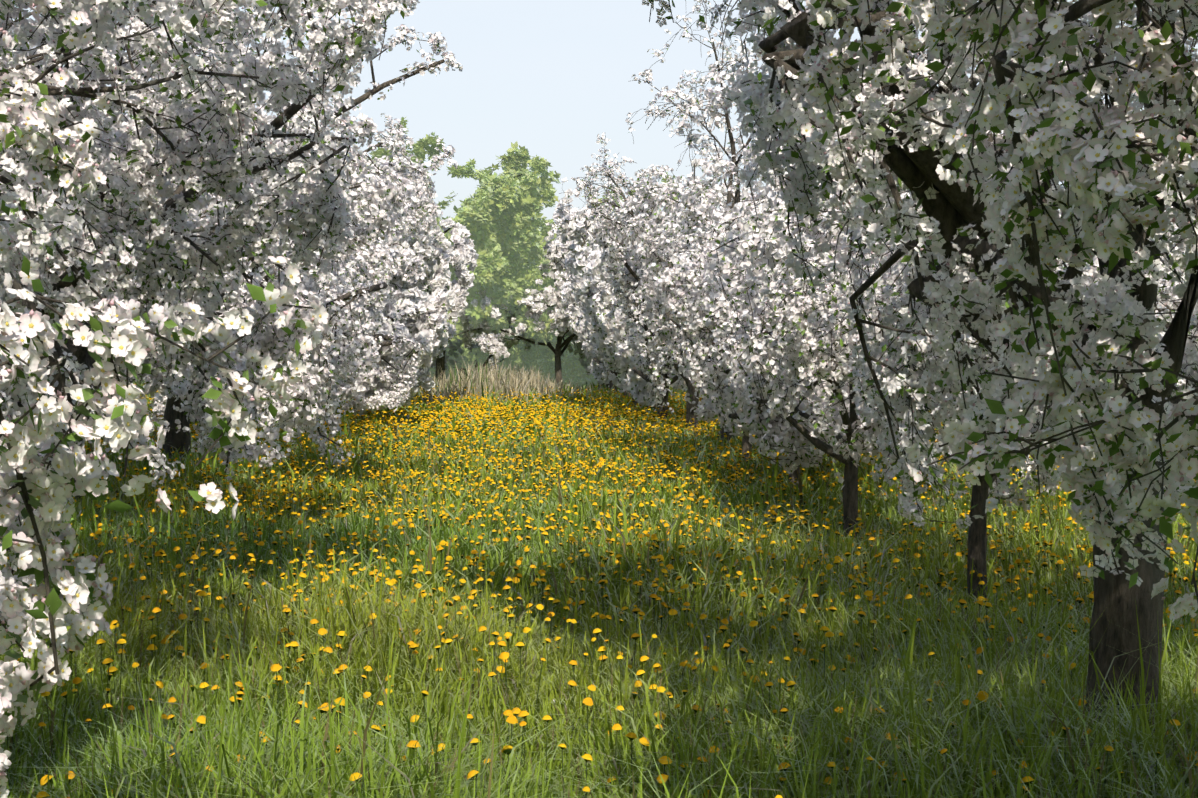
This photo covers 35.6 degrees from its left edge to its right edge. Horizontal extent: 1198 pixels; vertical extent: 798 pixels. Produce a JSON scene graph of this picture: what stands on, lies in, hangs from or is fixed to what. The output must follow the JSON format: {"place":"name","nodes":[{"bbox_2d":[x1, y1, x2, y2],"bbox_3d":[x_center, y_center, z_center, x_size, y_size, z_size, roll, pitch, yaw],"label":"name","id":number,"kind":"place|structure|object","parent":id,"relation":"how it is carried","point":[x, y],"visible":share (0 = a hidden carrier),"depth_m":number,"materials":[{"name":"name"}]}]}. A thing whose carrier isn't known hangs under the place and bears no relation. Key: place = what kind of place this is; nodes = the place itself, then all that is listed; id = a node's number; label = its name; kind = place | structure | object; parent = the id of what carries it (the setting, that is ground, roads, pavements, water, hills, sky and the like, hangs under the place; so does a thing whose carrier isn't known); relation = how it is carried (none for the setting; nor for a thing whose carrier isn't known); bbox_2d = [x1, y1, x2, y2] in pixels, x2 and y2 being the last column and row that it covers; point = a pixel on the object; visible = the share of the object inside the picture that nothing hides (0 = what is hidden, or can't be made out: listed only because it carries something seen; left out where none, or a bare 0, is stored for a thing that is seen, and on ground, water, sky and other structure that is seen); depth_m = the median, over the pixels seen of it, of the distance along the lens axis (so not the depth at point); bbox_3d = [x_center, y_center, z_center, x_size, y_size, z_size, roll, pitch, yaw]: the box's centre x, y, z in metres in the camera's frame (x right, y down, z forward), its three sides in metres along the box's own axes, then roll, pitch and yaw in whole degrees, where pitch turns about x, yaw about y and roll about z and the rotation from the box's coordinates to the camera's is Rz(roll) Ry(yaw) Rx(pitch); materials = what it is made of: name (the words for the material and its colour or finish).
{"place":"outdoors","nodes":[
{"label":"outdoors","id":0,"kind":"place"},
{"bbox_2d":[427,336,479,369],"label":"apple tree","id":1,"kind":"object","parent":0,"point":[452,349],"depth_m":54.28,"materials":[{"name":"plant"}]},
{"bbox_2d":[371,116,545,288],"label":"green tree","id":2,"kind":"object","parent":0,"point":[418,150],"depth_m":67.55,"materials":[{"name":"plant"}]},
{"bbox_2d":[0,332,1197,797],"bbox_3d":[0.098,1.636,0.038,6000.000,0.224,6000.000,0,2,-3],"label":"ground","id":3,"kind":"structure","parent":0,"point":[540,594],"depth_m":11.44,"materials":[{"name":"green plant"}]},
{"bbox_2d":[0,27,328,797],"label":"apple tree","id":4,"kind":"object","parent":3,"relation":"on","point":[38,131],"depth_m":3.84,"materials":[{"name":"white plant"}]},
{"bbox_2d":[0,0,414,555],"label":"apple tree","id":5,"kind":"object","parent":3,"relation":"on","point":[225,252],"depth_m":10.26,"materials":[{"name":"white plant"}]},
{"bbox_2d":[0,0,419,628],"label":"apple tree","id":6,"kind":"object","parent":3,"relation":"on","point":[82,18],"depth_m":8.71,"materials":[{"name":"white plant"}]},
{"bbox_2d":[0,111,457,470],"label":"apple tree","id":7,"kind":"object","parent":3,"relation":"on","point":[360,256],"depth_m":20.81,"materials":[{"name":"white plant"}]},
{"bbox_2d":[0,0,462,501],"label":"apple tree","id":8,"kind":"object","parent":3,"relation":"on","point":[181,390],"depth_m":16.61,"materials":[{"name":"white plant"}]},
{"bbox_2d":[32,105,442,422],"bbox_3d":[-5.568,-1.639,25.839,6.633,5.142,7.025,0,2,-3],"label":"apple tree","id":9,"kind":"object","parent":3,"relation":"on","point":[158,407],"depth_m":25.46,"materials":[{"name":"white plant"}]},
{"bbox_2d":[143,155,450,399],"bbox_3d":[-5.959,-2.064,34.741,6.278,5.046,7.150,0,2,-3],"label":"apple tree","id":10,"kind":"object","parent":3,"relation":"on","point":[420,242],"depth_m":35.71,"materials":[{"name":"white plant"}]},
{"bbox_2d":[140,112,455,430],"bbox_3d":[-5.674,-2.034,30.009,6.540,5.501,7.127,0,2,-3],"label":"apple tree","id":11,"kind":"object","parent":3,"relation":"on","point":[417,327],"depth_m":30.11,"materials":[{"name":"white plant"}]},
{"bbox_2d":[343,209,478,391],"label":"apple tree","id":12,"kind":"object","parent":3,"relation":"on","point":[463,254],"depth_m":38.50,"materials":[{"name":"white plant"}]},
{"bbox_2d":[391,141,569,385],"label":"green tree","id":13,"kind":"object","parent":3,"relation":"on","point":[502,275],"depth_m":48.35,"materials":[{"name":"green plant"}]},
{"bbox_2d":[429,282,551,380],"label":"scrub bush","id":14,"kind":"object","parent":3,"relation":"on","point":[514,351],"depth_m":56.99,"materials":[{"name":"green plant"}]},
{"bbox_2d":[386,356,622,403],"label":"tall dry grass","id":15,"kind":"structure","parent":3,"relation":"on","point":[497,380],"depth_m":43.47,"materials":[{"name":"beige plant"}]},
{"bbox_2d":[454,240,588,384],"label":"apple tree","id":16,"kind":"object","parent":3,"relation":"on","point":[487,339],"depth_m":49.04,"materials":[{"name":"white plant"}]},
{"bbox_2d":[9,480,1062,797],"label":"dandelions","id":17,"kind":"object","parent":3,"relation":"on","point":[387,682],"depth_m":8.06,"materials":[{"name":"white plant"}]},
{"bbox_2d":[518,285,620,386],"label":"scrub bush","id":18,"kind":"object","parent":3,"relation":"on","point":[574,370],"depth_m":53.62,"materials":[{"name":"green plant"}]},
{"bbox_2d":[546,242,603,387],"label":"apple tree","id":19,"kind":"object","parent":3,"relation":"on","point":[584,364],"depth_m":52.90,"materials":[{"name":"white plant"}]},
{"bbox_2d":[539,222,617,387],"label":"apple tree","id":20,"kind":"object","parent":3,"relation":"on","point":[550,248],"depth_m":49.63,"materials":[{"name":"white plant"}]},
{"bbox_2d":[518,172,681,289],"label":"blossoming tree","id":21,"kind":"object","parent":3,"relation":"on","point":[543,231],"depth_m":66.14,"materials":[{"name":"white plant"}]},
{"bbox_2d":[548,176,682,397],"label":"apple tree","id":22,"kind":"object","parent":3,"relation":"on","point":[601,365],"depth_m":40.68,"materials":[{"name":"white plant"}]},
{"bbox_2d":[561,215,682,392],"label":"apple tree","id":23,"kind":"object","parent":3,"relation":"on","point":[595,369],"depth_m":45.87,"materials":[{"name":"white plant"}]},
{"bbox_2d":[554,209,689,404],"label":"apple tree","id":24,"kind":"object","parent":3,"relation":"on","point":[576,280],"depth_m":38.08,"materials":[{"name":"white plant"}]},
{"bbox_2d":[552,177,730,410],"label":"apple tree","id":25,"kind":"object","parent":3,"relation":"on","point":[575,229],"depth_m":35.52,"materials":[{"name":"white plant"}]},
{"bbox_2d":[581,185,742,274],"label":"green tree","id":26,"kind":"object","parent":3,"relation":"on","point":[620,197],"depth_m":60.61,"materials":[{"name":"plant"}]},
{"bbox_2d":[571,105,776,435],"bbox_3d":[1.794,-1.715,27.503,4.522,4.940,4.882,0,2,-3],"label":"apple tree","id":27,"kind":"object","parent":3,"relation":"on","point":[621,279],"depth_m":26.27,"materials":[{"name":"white plant"}]},
{"bbox_2d":[586,147,769,421],"bbox_3d":[1.776,-1.779,30.925,3.982,4.783,5.415,0,2,-3],"label":"apple tree","id":28,"kind":"object","parent":3,"relation":"on","point":[643,397],"depth_m":31.23,"materials":[{"name":"white plant"}]},
{"bbox_2d":[581,0,822,443],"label":"apple tree","id":29,"kind":"object","parent":3,"relation":"on","point":[649,78],"depth_m":23.54,"materials":[{"name":"white plant"}]},
{"bbox_2d":[609,169,890,461],"bbox_3d":[1.944,-0.820,20.815,3.583,3.605,3.887,0,2,-3],"label":"apple tree","id":30,"kind":"object","parent":3,"relation":"on","point":[657,288],"depth_m":20.76,"materials":[{"name":"white plant"}]},
{"bbox_2d":[653,127,942,487],"bbox_3d":[2.116,-0.673,17.581,3.248,3.680,4.356,0,2,-3],"label":"apple tree","id":31,"kind":"object","parent":3,"relation":"on","point":[728,392],"depth_m":17.22,"materials":[{"name":"white plant"}]},
{"bbox_2d":[658,46,1097,537],"bbox_3d":[2.405,-0.571,13.919,3.607,3.859,4.394,1,2,15],"label":"apple tree","id":32,"kind":"object","parent":3,"relation":"on","point":[809,451],"depth_m":13.74,"materials":[{"name":"white plant"}]},
{"bbox_2d":[642,0,1197,730],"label":"apple tree","id":33,"kind":"object","parent":3,"relation":"on","point":[1118,302],"depth_m":6.50,"materials":[{"name":"white plant"}]},
{"bbox_2d":[765,37,1197,601],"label":"apple tree","id":34,"kind":"object","parent":3,"relation":"on","point":[891,320],"depth_m":10.07,"materials":[{"name":"white plant"}]},
{"bbox_2d":[1057,78,1197,381],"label":"apple tree","id":35,"kind":"object","parent":3,"relation":"on","point":[1168,262],"depth_m":22.48,"materials":[{"name":"white plant"}]},
{"bbox_2d":[1059,211,1196,376],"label":"apple tree","id":36,"kind":"object","parent":3,"relation":"on","point":[1163,288],"depth_m":27.56,"materials":[{"name":"white plant"}]},
{"bbox_2d":[1158,205,1185,306],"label":"apple tree","id":37,"kind":"object","parent":3,"relation":"on","point":[1176,247],"depth_m":16.99,"materials":[{"name":"white plant"}]},
{"bbox_2d":[9,0,1197,326],"label":"sky","id":38,"kind":"structure","parent":0,"point":[549,77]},
{"bbox_2d":[760,0,1197,625],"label":"apple tree","id":39,"kind":"object","parent":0,"point":[1070,156],"depth_m":4.54,"materials":[{"name":"white plant"}]},
{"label":"green tree branches","id":40,"kind":"object","parent":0,"visible":0},
{"bbox_2d":[347,148,431,188],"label":"green tree","id":41,"kind":"object","parent":40,"relation":"attached to","point":[383,151],"depth_m":59.55,"materials":[{"name":"plant"}]}
]}

